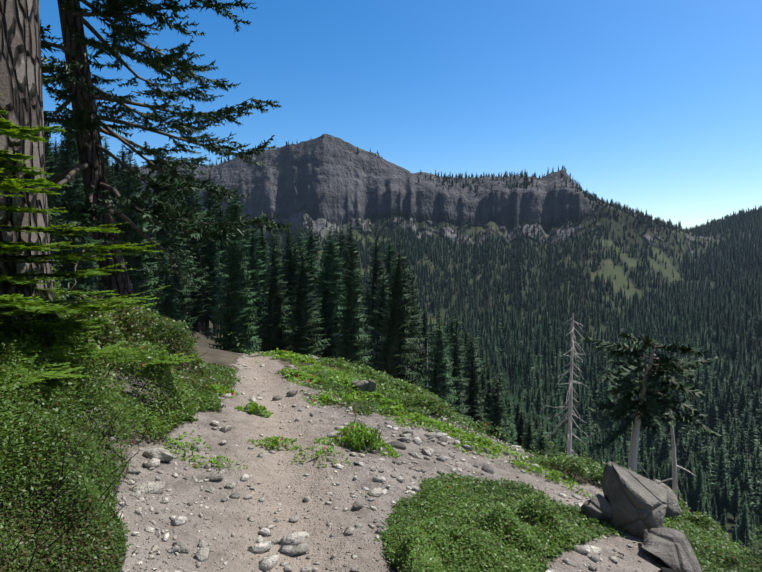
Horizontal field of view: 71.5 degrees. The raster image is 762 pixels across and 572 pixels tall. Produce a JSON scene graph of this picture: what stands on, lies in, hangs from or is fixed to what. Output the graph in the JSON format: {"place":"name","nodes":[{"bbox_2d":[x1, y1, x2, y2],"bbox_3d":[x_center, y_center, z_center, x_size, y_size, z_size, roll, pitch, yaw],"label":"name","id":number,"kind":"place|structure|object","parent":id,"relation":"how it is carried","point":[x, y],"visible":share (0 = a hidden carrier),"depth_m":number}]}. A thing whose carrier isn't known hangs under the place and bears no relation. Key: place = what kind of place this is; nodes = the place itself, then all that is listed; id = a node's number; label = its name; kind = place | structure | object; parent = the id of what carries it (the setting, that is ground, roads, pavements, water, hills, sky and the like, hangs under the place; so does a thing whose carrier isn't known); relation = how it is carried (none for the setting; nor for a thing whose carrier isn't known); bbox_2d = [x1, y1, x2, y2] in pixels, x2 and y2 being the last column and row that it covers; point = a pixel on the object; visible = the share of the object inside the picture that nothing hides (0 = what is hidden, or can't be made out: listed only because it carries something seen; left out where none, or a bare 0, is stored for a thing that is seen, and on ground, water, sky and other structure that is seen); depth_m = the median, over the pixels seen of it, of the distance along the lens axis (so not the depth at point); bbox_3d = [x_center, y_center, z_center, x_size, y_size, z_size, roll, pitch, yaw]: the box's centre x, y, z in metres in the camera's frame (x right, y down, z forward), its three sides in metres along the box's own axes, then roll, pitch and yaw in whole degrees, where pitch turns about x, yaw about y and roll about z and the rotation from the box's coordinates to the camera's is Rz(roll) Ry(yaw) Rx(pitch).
{"place":"outdoors","nodes":[
{"label":"outdoors","id":0,"kind":"place"},
{"bbox_2d":[0,134,761,571],"bbox_3d":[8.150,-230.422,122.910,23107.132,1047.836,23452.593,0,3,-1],"label":"terrain","id":1,"kind":"structure","parent":0,"point":[346,178],"depth_m":5.63},
{"bbox_2d":[0,0,68,360],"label":"tree trunk","id":2,"kind":"object","parent":1,"relation":"on","point":[21,97],"visible":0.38,"depth_m":4.57},
{"bbox_2d":[0,94,200,390],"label":"young fir tree","id":3,"kind":"object","parent":1,"relation":"on","point":[21,302],"depth_m":4.06},
{"bbox_2d":[40,0,293,329],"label":"conifer tree","id":4,"kind":"object","parent":1,"relation":"on","point":[165,60],"depth_m":10.62},
{"bbox_2d":[5,351,735,571],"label":"rocks","id":5,"kind":"object","parent":1,"relation":"on","point":[287,548],"visible":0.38,"depth_m":3.68},
{"bbox_2d":[170,352,573,486],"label":"grass tufts","id":6,"kind":"object","parent":1,"relation":"on","point":[374,433],"visible":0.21,"depth_m":5.26},
{"bbox_2d":[161,348,593,497],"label":"forb leaves","id":7,"kind":"object","parent":1,"relation":"on","point":[415,416],"visible":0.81,"depth_m":5.75},
{"bbox_2d":[0,266,761,571],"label":"brush","id":8,"kind":"object","parent":1,"relation":"on","point":[714,542],"depth_m":3.62},
{"bbox_2d":[143,355,701,571],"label":"boulders","id":9,"kind":"object","parent":1,"relation":"on","point":[635,504],"visible":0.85,"depth_m":4.11},
{"bbox_2d":[546,313,586,459],"bbox_3d":[5.751,4.446,16.199,1.322,7.273,1.482,0,3,-1],"label":"dead tree","id":10,"kind":"object","parent":1,"relation":"on","point":[569,418],"visible":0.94,"depth_m":16.09},
{"bbox_2d":[580,331,722,478],"bbox_3d":[4.022,2.624,8.128,1.973,4.068,2.109,0,3,-1],"label":"conifer tree","id":11,"kind":"object","parent":1,"relation":"on","point":[623,387],"depth_m":7.81},
{"bbox_2d":[662,408,695,502],"bbox_3d":[4.750,3.429,8.711,0.688,3.331,0.573,0,3,-1],"label":"dead tree trunk","id":12,"kind":"object","parent":1,"relation":"on","point":[674,475],"visible":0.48,"depth_m":8.54},
{"bbox_2d":[39,0,761,228],"label":"sky","id":13,"kind":"structure","parent":0,"point":[655,106]}
]}

